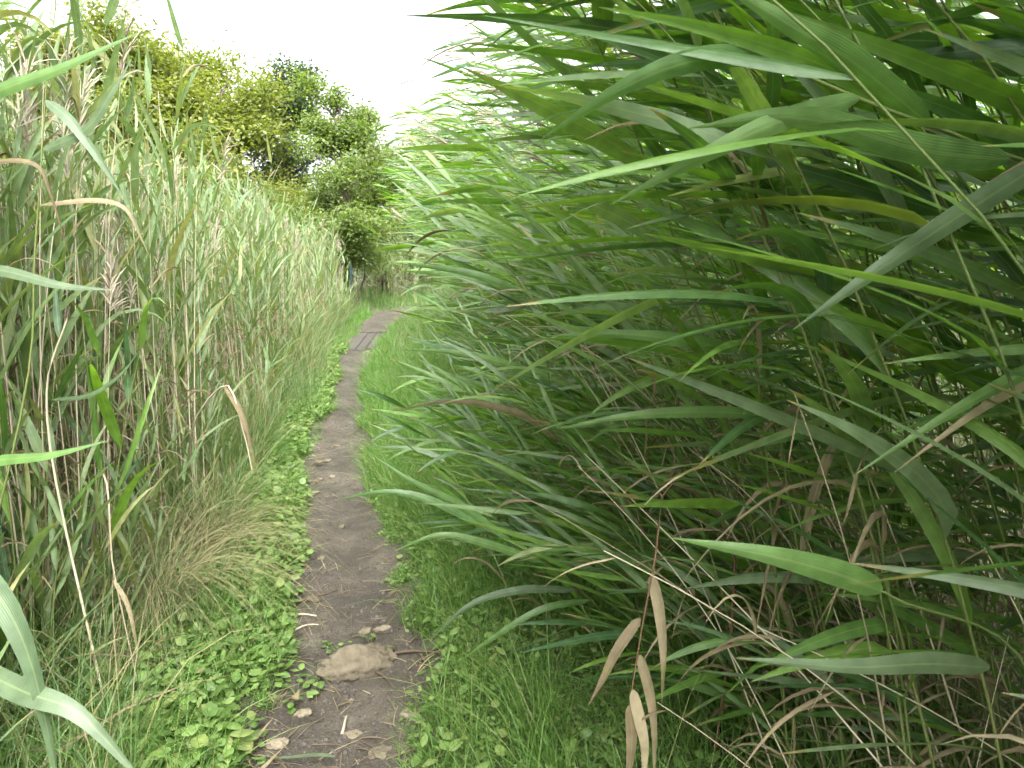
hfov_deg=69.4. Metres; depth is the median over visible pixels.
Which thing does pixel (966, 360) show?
reed
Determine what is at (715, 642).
reed
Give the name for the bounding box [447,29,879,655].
reed
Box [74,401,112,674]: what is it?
reed shoot
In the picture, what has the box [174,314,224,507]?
reed shoot
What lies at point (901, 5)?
reed
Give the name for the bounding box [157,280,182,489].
dry reed
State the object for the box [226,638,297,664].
leafy weed
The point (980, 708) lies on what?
dry reed
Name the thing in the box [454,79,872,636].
reed
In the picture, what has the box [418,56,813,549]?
reed
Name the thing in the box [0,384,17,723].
reed
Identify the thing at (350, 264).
fence post
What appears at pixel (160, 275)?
dry reed
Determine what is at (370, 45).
sky
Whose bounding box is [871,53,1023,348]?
reed
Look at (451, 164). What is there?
reed
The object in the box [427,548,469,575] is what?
leafy weed
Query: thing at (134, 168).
reed
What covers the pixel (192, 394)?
dry reed
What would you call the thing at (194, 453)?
reed shoot
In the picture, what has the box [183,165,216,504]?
dry reed
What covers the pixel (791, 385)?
reed
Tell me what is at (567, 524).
reed
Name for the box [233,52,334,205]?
dark tree
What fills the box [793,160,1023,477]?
reed
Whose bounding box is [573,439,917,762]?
dry reed
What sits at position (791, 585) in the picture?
reed
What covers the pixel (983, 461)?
reed
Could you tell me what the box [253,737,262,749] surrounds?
stone
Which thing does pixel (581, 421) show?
reed
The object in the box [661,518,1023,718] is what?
dry reed
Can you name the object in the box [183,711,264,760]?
leafy weed
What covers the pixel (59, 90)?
reed
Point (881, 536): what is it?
dry reed
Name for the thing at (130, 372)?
dry reed
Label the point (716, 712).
reed litter
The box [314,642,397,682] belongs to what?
stone
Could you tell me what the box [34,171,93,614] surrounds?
dry reed
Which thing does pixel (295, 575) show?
leafy weed
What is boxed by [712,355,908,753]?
dry reed
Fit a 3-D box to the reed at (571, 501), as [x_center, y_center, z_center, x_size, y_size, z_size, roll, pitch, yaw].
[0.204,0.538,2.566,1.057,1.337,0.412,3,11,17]
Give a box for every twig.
[249,754,288,764]
[255,762,300,764]
[296,716,324,738]
[320,766,341,767]
[359,736,388,739]
[375,671,396,691]
[386,747,427,759]
[395,649,439,654]
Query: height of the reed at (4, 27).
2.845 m
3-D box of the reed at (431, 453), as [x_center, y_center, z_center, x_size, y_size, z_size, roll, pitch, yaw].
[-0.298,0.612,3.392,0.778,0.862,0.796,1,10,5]
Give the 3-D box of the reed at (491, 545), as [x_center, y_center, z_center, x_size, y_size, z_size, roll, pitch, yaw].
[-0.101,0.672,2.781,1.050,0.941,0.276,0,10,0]
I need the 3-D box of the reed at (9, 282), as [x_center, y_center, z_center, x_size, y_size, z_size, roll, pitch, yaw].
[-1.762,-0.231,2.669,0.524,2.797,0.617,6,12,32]
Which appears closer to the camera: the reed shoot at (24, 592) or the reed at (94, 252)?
the reed shoot at (24, 592)
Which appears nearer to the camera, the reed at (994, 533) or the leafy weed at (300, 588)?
the reed at (994, 533)
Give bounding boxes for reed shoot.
[0,473,82,675]
[0,547,70,747]
[1,400,85,692]
[1,401,59,685]
[1,478,74,627]
[2,488,57,672]
[11,409,70,635]
[13,475,108,682]
[18,480,132,689]
[27,395,121,658]
[36,389,172,580]
[36,480,155,657]
[70,415,156,644]
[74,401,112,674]
[95,398,189,575]
[100,392,216,525]
[103,349,177,555]
[103,472,150,628]
[109,401,168,583]
[112,422,170,570]
[114,347,181,560]
[117,455,183,602]
[126,386,214,558]
[130,454,188,588]
[159,393,238,530]
[170,356,224,507]
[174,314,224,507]
[183,363,224,495]
[187,402,236,484]
[189,367,253,502]
[210,350,261,488]
[256,300,287,431]
[261,320,300,412]
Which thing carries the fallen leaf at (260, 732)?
on the ground at (426, 644)
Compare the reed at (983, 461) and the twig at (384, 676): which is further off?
the twig at (384, 676)
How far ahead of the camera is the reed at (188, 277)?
5.00 m
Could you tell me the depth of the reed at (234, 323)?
7.13 m
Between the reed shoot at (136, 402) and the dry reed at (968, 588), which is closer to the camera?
the dry reed at (968, 588)
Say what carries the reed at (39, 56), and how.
on the ground at (426, 644)
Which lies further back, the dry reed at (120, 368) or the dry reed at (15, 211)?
the dry reed at (120, 368)
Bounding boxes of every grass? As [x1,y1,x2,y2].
[0,266,513,767]
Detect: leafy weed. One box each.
[128,714,166,759]
[159,657,215,704]
[171,704,254,751]
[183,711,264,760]
[204,750,262,767]
[210,721,257,756]
[210,729,266,763]
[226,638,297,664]
[227,713,254,750]
[233,610,278,641]
[252,572,301,591]
[266,554,304,574]
[268,547,313,569]
[272,678,318,713]
[278,585,305,612]
[294,663,331,688]
[321,640,351,652]
[352,633,394,646]
[396,549,424,566]
[402,557,436,578]
[422,609,470,641]
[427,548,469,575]
[432,621,467,649]
[437,639,484,677]
[452,635,520,666]
[453,653,528,690]
[478,586,529,617]
[516,603,568,627]
[521,737,591,767]
[545,723,592,755]
[549,725,615,767]
[577,691,645,715]
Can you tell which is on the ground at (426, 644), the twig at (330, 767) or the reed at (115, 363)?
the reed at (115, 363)
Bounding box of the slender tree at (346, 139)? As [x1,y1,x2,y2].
[282,66,410,304]
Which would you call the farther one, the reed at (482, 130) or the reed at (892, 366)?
the reed at (482, 130)
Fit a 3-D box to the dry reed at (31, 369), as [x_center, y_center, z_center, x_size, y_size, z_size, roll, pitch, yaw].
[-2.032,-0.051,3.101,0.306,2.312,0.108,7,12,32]
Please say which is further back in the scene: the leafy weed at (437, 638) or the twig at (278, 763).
the leafy weed at (437, 638)
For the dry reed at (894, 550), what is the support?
on the ground at (426, 644)
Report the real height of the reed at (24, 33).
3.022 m
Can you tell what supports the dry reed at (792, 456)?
on the ground at (426, 644)
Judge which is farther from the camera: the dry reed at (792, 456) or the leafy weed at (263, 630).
the leafy weed at (263, 630)
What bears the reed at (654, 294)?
on the ground at (426, 644)
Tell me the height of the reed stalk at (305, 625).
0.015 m
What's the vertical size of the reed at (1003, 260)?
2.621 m
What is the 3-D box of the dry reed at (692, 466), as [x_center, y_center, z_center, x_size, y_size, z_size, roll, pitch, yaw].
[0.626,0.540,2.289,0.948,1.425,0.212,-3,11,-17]
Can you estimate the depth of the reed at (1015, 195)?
1.69 m
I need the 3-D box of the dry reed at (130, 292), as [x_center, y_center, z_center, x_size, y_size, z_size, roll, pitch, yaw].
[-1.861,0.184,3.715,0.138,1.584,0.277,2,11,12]
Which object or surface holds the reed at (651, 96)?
on the ground at (426, 644)
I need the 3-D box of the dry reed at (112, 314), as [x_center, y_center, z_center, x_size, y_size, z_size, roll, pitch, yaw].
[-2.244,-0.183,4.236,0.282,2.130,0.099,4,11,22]
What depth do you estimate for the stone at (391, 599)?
3.48 m
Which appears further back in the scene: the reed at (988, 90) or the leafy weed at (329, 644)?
the leafy weed at (329, 644)
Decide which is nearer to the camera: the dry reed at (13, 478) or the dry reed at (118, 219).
the dry reed at (13, 478)
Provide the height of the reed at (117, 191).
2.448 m
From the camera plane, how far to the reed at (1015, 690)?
1.85 m
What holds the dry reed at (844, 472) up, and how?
on the ground at (426, 644)
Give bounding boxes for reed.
[0,0,62,438]
[0,0,101,463]
[0,0,101,520]
[0,2,89,379]
[0,9,76,441]
[0,20,82,667]
[0,20,104,610]
[0,21,78,467]
[0,25,118,535]
[0,32,139,289]
[0,36,93,623]
[0,41,53,397]
[0,54,89,464]
[0,60,150,508]
[0,73,112,630]
[0,93,77,659]
[0,95,64,595]
[0,111,168,577]
[0,152,74,586]
[0,184,52,435]
[0,207,79,584]
[0,223,66,613]
[0,242,66,656]
[0,258,66,649]
[0,312,98,648]
[0,374,15,396]
[0,377,59,733]
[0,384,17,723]
[0,420,57,619]
[0,433,59,659]
[0,440,132,767]
[0,627,24,729]
[1,29,126,551]
[1,277,113,654]
[1,505,15,594]
[3,32,90,576]
[3,87,52,593]
[4,204,87,543]
[5,178,85,601]
[5,358,37,617]
[6,9,70,543]
[7,265,68,603]
[12,35,71,509]
[16,219,107,533]
[18,24,147,531]
[23,64,110,596]
[23,81,95,547]
[30,7,174,519]
[30,64,89,542]
[31,50,126,569]
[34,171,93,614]
[36,117,118,566]
[38,0,102,579]
[38,0,153,574]
[38,89,127,541]
[39,82,56,680]
[41,311,149,610]
[42,261,86,650]
[44,133,96,536]
[45,306,137,705]
[46,0,176,463]
[49,16,133,531]
[51,167,71,482]
[54,168,106,473]
[55,0,199,496]
[55,252,105,542]
[56,185,77,521]
[58,172,127,547]
[59,155,87,477]
[62,75,170,530]
[63,163,135,512]
[71,301,123,625]
[72,161,86,634]
[77,0,171,562]
[80,125,97,475]
[81,36,184,477]
[81,179,110,468]
[82,29,187,532]
[84,152,149,445]
[84,174,168,528]
[85,13,170,418]
[86,207,158,509]
[86,239,137,606]
[89,158,117,461]
[90,297,163,628]
[91,168,123,451]
[91,473,139,675]
[97,205,190,508]
[103,0,219,511]
[103,259,131,546]
[105,133,119,563]
[105,192,131,482]
[107,11,170,502]
[107,250,118,500]
[107,261,134,541]
[110,280,146,512]
[113,140,204,507]
[116,54,237,525]
[120,282,159,491]
[121,269,150,551]
[122,170,189,566]
[123,235,169,537]
[125,166,152,526]
[127,107,218,448]
[130,219,183,526]
[130,268,136,508]
[135,317,151,443]
[139,159,159,386]
[141,215,180,461]
[142,131,206,436]
[146,91,184,503]
[148,179,176,469]
[148,244,215,467]
[149,220,187,418]
[150,113,212,497]
[153,239,171,450]
[153,251,169,436]
[156,206,185,479]
[157,151,192,460]
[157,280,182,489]
[165,126,210,481]
[166,270,193,463]
[170,144,229,525]
[173,166,185,511]
[174,126,240,482]
[176,112,231,400]
[177,260,205,438]
[179,286,196,476]
[182,272,223,506]
[182,325,218,512]
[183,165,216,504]
[185,306,198,470]
[188,210,233,381]
[190,385,257,516]
[194,165,206,515]
[196,129,246,435]
[198,179,238,382]
[199,100,231,432]
[199,230,216,440]
[205,205,244,402]
[206,173,279,425]
[208,210,224,415]
[208,221,236,391]
[213,164,249,353]
[213,235,223,399]
[219,220,267,399]
[220,241,250,392]
[229,168,261,396]
[229,211,265,413]
[235,200,259,410]
[237,134,285,377]
[239,222,268,390]
[250,206,266,396]
[262,198,282,347]
[337,451,612,664]
[357,222,529,427]
[360,390,524,510]
[364,204,536,394]
[369,417,546,533]
[370,424,515,523]
[371,240,697,613]
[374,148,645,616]
[378,413,521,642]
[380,183,627,604]
[382,124,626,539]
[383,73,674,451]
[388,109,651,485]
[388,310,516,548]
[389,106,668,449]
[390,145,564,406]
[391,310,636,602]
[392,233,627,597]
[392,369,577,497]
[394,119,759,668]
[396,222,741,602]
[402,261,557,369]
[403,10,1003,767]
[403,351,528,546]
[408,497,564,612]
[409,31,956,766]
[411,195,747,630]
[412,393,553,483]
[413,163,697,660]
[414,293,533,446]
[415,111,759,703]
[416,436,646,595]
[417,236,703,553]
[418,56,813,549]
[418,82,651,520]
[419,324,591,500]
[420,190,676,664]
[420,360,593,632]
[420,450,689,728]
[422,202,826,767]
[424,263,558,403]
[426,488,609,614]
[427,13,698,405]
[427,41,993,761]
[428,52,787,546]
[429,0,958,737]
[429,176,766,694]
[431,102,711,586]
[432,476,564,664]
[434,121,741,497]
[435,406,574,497]
[436,179,870,699]
[438,338,712,749]
[441,372,577,582]
[442,170,705,524]
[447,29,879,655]
[450,9,873,617]
[451,287,628,576]
[451,430,628,549]
[452,310,756,703]
[452,452,709,623]
[453,190,967,766]
[453,289,817,620]
[454,0,857,767]
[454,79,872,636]
[456,204,709,618]
[457,81,731,540]
[457,241,756,599]
[460,11,992,767]
[462,0,785,742]
[462,381,584,487]
[463,105,806,605]
[463,184,818,767]
[465,4,764,499]
[466,0,1012,767]
[469,112,773,541]
[472,101,781,501]
[473,77,792,501]
[474,276,760,701]
[475,3,930,678]
[477,493,614,691]
[479,314,958,767]
[480,0,925,764]
[480,302,680,583]
[481,0,1023,650]
[483,0,1023,697]
[484,0,935,767]
[486,438,589,648]
[487,3,920,750]
[487,10,840,682]
[488,0,914,764]
[492,3,902,764]
[492,490,894,764]
[493,514,714,737]
[494,237,842,682]
[495,402,722,630]
[498,26,832,625]
[498,519,797,767]
[499,204,685,743]
[500,178,776,632]
[500,222,757,767]
[501,0,1023,761]
[502,28,673,461]
[502,572,768,762]
[503,3,801,675]
[503,327,786,626]
[504,0,960,767]
[505,0,840,758]
[506,121,782,618]
[507,366,773,650]
[508,30,814,531]
[509,284,728,627]
[514,544,763,683]
[517,514,769,650]
[519,482,724,630]
[520,378,765,650]
[522,0,835,589]
[523,0,997,767]
[524,477,774,723]
[525,0,1023,654]
[531,220,739,692]
[532,333,919,767]
[535,502,802,767]
[539,0,1023,575]
[539,216,793,676]
[540,0,1023,204]
[540,0,1023,632]
[540,12,1023,665]
[542,551,915,767]
[545,199,789,639]
[548,329,850,767]
[548,342,772,767]
[551,0,918,750]
[551,514,810,731]
[553,251,808,700]
[556,52,842,543]
[557,0,795,767]
[559,455,788,767]
[560,0,930,764]
[560,194,744,541]
[561,498,789,657]
[564,344,834,723]
[565,332,778,695]
[568,0,1023,639]
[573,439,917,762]
[578,528,858,758]
[581,453,882,766]
[586,0,1023,400]
[587,483,735,767]
[593,588,797,676]
[594,79,1023,699]
[598,228,768,693]
[599,0,1023,744]
[605,24,1021,767]
[608,0,838,614]
[609,481,757,750]
[609,618,827,758]
[611,367,896,644]
[613,12,944,645]
[614,5,1021,767]
[619,420,894,709]
[619,474,868,700]
[624,274,743,461]
[625,395,846,765]
[626,0,1023,767]
[626,475,827,741]
[635,102,940,649]
[638,457,857,737]
[641,511,813,625]
[642,557,855,698]
[642,702,749,767]
[644,329,721,603]
[645,475,824,767]
[646,516,858,767]
[648,0,1023,688]
[651,0,872,764]
[653,603,929,767]
[658,0,1023,649]
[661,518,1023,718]
[662,0,901,764]
[663,549,865,638]
[664,18,911,745]
[672,592,901,740]
[673,538,1023,674]
[679,519,921,750]
[681,312,904,758]
[692,10,1023,567]
[694,432,1009,725]
[695,0,1023,489]
[696,1,1023,605]
[697,386,762,684]
[698,378,817,539]
[698,429,900,766]
[701,373,813,626]
[705,351,915,731]
[709,627,1023,767]
[710,476,1011,719]
[711,9,994,767]
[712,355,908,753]
[717,560,963,728]
[718,334,919,642]
[718,363,805,633]
[721,259,944,708]
[723,0,1023,534]
[723,8,1023,681]
[723,329,748,568]
[727,405,878,703]
[730,372,911,647]
[735,324,943,766]
[736,304,971,767]
[740,0,1023,614]
[741,107,961,624]
[742,1,910,763]
[743,44,958,540]
[744,497,943,767]
[745,452,864,696]
[748,0,1023,663]
[759,0,976,702]
[760,274,923,704]
[761,620,947,767]
[773,0,1023,657]
[773,333,787,386]
[775,672,1023,767]
[779,0,1023,619]
[781,3,1023,310]
[786,0,1023,756]
[788,394,891,764]
[789,0,1023,433]
[791,0,1023,748]
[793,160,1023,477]
[795,17,1023,558]
[796,476,1023,707]
[800,445,872,617]
[811,99,1012,539]
[818,0,1023,375]
[821,357,974,618]
[829,507,1023,766]
[830,0,1023,764]
[831,214,1023,533]
[832,118,1021,447]
[845,0,1023,521]
[846,630,1023,716]
[849,259,1023,548]
[850,248,1023,720]
[855,287,1017,491]
[863,375,1023,579]
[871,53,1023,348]
[874,408,1011,766]
[879,39,1023,179]
[882,544,1023,744]
[886,0,1015,40]
[890,52,1023,226]
[891,567,1023,737]
[895,479,915,750]
[898,425,989,615]
[900,0,1023,251]
[907,332,965,586]
[908,683,1022,730]
[917,541,1023,634]
[927,296,1010,762]
[940,494,1012,764]
[943,507,980,767]
[953,375,1002,722]
[956,290,1005,329]
[957,523,1023,567]
[964,646,1023,765]
[966,464,1023,488]
[970,2,1023,542]
[976,635,1008,766]
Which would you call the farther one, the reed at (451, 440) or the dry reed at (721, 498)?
the reed at (451, 440)
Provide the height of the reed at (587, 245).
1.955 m
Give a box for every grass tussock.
[14,453,356,705]
[63,450,350,602]
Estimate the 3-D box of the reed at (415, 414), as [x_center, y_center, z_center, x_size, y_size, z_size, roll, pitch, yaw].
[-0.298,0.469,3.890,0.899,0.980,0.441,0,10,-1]
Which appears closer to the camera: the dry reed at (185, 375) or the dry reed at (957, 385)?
the dry reed at (957, 385)
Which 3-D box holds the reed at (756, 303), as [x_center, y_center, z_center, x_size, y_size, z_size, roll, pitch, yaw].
[0.452,0.042,2.099,1.397,2.476,0.604,5,11,24]
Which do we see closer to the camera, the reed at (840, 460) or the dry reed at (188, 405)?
the reed at (840, 460)
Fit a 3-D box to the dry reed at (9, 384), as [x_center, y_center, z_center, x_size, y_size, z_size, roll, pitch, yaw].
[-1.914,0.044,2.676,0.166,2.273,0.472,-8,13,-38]
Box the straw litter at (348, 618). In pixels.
[247,411,432,767]
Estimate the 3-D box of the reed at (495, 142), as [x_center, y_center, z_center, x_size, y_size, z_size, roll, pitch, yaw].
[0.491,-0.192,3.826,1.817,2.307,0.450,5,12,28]
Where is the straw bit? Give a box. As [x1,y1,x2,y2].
[319,739,360,759]
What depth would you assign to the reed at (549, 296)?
3.31 m
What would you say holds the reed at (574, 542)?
on the ground at (426, 644)
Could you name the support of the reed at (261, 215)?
on the ground at (426, 644)
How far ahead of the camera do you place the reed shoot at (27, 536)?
2.59 m
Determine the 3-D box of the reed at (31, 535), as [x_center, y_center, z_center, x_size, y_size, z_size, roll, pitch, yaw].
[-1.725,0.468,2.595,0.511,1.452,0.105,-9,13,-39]
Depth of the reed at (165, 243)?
4.02 m
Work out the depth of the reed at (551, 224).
3.34 m
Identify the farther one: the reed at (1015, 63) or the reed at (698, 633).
the reed at (698, 633)
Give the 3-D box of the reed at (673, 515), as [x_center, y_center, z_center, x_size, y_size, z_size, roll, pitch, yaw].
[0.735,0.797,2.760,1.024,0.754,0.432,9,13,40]
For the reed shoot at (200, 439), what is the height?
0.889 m
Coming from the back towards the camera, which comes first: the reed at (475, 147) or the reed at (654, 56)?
the reed at (475, 147)
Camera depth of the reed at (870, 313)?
1.63 m
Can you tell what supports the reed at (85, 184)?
on the ground at (426, 644)
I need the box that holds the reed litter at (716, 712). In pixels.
[0,390,1023,767]
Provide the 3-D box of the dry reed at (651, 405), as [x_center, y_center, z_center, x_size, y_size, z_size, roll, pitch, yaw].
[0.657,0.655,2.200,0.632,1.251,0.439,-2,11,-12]
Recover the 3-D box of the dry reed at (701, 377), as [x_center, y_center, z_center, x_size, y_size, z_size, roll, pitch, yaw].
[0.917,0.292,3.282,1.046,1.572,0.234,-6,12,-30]
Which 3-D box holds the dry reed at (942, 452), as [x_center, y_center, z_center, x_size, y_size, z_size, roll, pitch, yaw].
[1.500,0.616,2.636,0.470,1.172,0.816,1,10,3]
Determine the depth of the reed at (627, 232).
3.72 m
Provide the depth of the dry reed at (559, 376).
2.97 m
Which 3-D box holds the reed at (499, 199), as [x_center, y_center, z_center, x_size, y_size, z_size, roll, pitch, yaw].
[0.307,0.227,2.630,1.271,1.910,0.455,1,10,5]
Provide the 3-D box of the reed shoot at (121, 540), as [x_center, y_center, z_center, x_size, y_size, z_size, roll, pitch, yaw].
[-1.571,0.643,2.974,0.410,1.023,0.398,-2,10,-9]
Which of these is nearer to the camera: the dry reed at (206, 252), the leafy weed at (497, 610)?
the leafy weed at (497, 610)
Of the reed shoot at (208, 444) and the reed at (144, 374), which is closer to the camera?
the reed shoot at (208, 444)
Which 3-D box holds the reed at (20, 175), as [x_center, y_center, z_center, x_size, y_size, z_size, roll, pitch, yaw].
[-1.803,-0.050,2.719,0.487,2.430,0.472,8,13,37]
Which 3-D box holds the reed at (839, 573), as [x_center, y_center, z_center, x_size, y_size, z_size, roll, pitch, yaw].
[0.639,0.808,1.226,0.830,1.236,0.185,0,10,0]
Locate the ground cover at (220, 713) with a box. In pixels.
[0,343,1017,767]
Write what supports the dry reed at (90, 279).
on the ground at (426, 644)
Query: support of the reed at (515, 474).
on the ground at (426, 644)
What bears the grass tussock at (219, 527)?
on the ground at (426, 644)
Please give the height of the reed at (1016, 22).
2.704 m
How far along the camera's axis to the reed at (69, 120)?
1.81 m
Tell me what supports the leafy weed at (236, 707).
on the ground at (426, 644)
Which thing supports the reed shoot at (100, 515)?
on the ground at (426, 644)
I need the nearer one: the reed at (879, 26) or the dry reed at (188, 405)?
the reed at (879, 26)
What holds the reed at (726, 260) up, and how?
on the ground at (426, 644)
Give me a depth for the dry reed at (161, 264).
4.50 m
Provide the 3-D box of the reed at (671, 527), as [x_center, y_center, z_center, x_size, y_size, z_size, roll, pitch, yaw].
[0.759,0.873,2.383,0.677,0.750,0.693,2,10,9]
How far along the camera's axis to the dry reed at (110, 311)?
3.69 m
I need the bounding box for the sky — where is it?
[0,0,1017,244]
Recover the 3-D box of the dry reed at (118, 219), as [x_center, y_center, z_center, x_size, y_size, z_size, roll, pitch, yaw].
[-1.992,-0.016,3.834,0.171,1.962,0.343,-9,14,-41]
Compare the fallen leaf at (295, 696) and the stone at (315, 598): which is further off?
the stone at (315, 598)
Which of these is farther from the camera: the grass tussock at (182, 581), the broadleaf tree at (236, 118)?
the broadleaf tree at (236, 118)
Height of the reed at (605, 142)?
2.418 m
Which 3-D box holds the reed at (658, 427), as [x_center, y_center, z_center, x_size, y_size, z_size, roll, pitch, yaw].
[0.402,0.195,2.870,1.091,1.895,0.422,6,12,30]
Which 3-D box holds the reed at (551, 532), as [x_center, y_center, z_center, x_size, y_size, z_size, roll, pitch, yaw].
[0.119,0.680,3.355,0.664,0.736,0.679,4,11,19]
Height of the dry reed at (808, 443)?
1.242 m
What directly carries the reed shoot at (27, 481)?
on the ground at (426, 644)
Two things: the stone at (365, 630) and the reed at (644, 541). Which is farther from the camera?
the stone at (365, 630)
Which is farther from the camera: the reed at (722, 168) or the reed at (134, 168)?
the reed at (134, 168)
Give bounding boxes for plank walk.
[347,331,388,351]
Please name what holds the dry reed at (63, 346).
on the ground at (426, 644)
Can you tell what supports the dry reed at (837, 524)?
on the ground at (426, 644)
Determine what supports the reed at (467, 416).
on the ground at (426, 644)
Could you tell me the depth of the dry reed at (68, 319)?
3.01 m
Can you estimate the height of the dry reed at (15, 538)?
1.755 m
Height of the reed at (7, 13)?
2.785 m
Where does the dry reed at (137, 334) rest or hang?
on the ground at (426, 644)
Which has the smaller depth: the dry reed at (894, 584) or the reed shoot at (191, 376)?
the dry reed at (894, 584)
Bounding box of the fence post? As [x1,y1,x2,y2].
[349,262,352,307]
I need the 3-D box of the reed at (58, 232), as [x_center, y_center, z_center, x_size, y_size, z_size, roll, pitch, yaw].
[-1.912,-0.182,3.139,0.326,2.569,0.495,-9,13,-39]
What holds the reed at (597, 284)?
on the ground at (426, 644)
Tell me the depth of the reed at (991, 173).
1.26 m
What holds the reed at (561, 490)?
on the ground at (426, 644)
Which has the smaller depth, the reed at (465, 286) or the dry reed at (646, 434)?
the dry reed at (646, 434)
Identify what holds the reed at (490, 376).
on the ground at (426, 644)
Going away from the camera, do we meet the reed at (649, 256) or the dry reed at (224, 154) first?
the reed at (649, 256)
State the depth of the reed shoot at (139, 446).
3.40 m
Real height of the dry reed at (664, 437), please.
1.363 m
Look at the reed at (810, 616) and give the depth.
2.48 m
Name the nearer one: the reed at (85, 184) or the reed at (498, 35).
the reed at (498, 35)
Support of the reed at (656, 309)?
on the ground at (426, 644)
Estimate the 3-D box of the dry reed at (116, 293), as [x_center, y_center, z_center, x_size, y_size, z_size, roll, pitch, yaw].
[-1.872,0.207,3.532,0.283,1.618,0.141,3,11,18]
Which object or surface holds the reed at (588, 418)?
on the ground at (426, 644)
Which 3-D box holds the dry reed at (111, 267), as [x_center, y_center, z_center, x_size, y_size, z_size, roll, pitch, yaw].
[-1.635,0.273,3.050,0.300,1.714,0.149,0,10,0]
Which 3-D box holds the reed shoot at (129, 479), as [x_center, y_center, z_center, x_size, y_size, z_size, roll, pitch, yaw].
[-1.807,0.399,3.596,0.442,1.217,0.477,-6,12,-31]
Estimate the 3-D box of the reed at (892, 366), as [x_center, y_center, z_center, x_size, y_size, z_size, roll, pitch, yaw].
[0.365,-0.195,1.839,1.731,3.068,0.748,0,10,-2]
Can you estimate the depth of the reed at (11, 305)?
2.31 m
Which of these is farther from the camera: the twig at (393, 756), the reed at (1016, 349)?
the twig at (393, 756)
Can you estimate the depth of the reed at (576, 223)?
2.43 m
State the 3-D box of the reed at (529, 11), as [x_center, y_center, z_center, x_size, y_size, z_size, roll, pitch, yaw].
[0.712,0.088,2.272,1.828,2.322,0.452,-2,11,-12]
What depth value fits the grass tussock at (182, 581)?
3.20 m
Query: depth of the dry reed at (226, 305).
6.46 m
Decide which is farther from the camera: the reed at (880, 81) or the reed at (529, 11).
the reed at (529, 11)
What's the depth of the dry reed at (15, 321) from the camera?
2.77 m
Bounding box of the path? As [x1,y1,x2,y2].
[245,304,462,767]
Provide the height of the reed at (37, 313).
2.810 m
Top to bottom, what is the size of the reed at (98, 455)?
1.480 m
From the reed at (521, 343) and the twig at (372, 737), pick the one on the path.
the twig at (372, 737)
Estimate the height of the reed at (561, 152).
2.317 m
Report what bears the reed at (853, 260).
on the ground at (426, 644)
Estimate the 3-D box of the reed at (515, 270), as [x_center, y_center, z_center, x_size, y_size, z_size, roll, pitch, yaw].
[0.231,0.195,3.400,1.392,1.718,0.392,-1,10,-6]
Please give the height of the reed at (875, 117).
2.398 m
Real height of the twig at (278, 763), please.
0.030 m
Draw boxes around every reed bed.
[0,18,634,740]
[368,0,1023,740]
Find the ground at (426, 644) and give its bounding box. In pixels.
[2,252,1023,767]
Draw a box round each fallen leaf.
[253,721,270,742]
[259,747,283,767]
[265,753,334,758]
[290,689,299,699]
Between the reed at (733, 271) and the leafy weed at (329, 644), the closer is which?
the reed at (733, 271)
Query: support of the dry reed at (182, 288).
on the ground at (426, 644)
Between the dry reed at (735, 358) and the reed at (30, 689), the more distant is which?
the dry reed at (735, 358)
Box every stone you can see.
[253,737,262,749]
[265,737,289,749]
[292,708,312,717]
[308,595,321,602]
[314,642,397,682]
[317,555,324,560]
[343,729,362,738]
[357,763,372,767]
[358,626,371,633]
[368,745,392,758]
[372,624,391,631]
[382,598,397,603]
[399,708,414,718]
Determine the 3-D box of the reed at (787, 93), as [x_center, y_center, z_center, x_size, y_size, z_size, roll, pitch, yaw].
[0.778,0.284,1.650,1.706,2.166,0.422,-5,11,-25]
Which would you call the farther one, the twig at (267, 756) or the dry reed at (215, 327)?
the dry reed at (215, 327)
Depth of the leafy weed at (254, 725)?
2.53 m
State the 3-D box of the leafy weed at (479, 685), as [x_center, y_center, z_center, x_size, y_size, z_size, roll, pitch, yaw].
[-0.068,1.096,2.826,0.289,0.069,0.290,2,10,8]
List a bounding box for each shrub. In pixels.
[243,166,355,297]
[269,193,402,295]
[298,160,443,293]
[314,129,436,291]
[356,118,462,289]
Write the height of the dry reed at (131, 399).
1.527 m
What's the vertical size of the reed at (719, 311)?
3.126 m
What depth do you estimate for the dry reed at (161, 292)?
4.60 m
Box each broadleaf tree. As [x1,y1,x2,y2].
[0,0,309,223]
[0,8,307,214]
[0,99,55,157]
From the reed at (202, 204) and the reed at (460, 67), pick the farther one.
the reed at (202, 204)
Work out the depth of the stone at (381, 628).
3.22 m
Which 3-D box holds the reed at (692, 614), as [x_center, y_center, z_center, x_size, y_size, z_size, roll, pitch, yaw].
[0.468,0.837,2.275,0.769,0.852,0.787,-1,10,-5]
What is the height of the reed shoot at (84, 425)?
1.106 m
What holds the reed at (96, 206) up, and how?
on the ground at (426, 644)
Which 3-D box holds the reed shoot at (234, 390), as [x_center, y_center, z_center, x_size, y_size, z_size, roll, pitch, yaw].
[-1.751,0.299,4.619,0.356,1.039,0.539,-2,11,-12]
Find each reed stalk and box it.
[290,589,337,606]
[292,613,316,616]
[295,624,317,629]
[340,715,347,734]
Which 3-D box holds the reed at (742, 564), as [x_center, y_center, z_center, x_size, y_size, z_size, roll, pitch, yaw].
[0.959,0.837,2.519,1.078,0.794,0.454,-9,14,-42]
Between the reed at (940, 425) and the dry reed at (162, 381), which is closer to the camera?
the reed at (940, 425)
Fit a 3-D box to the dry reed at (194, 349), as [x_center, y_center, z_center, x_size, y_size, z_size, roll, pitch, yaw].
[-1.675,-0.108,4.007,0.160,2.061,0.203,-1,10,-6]
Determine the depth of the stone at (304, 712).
2.70 m
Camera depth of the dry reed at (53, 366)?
3.94 m

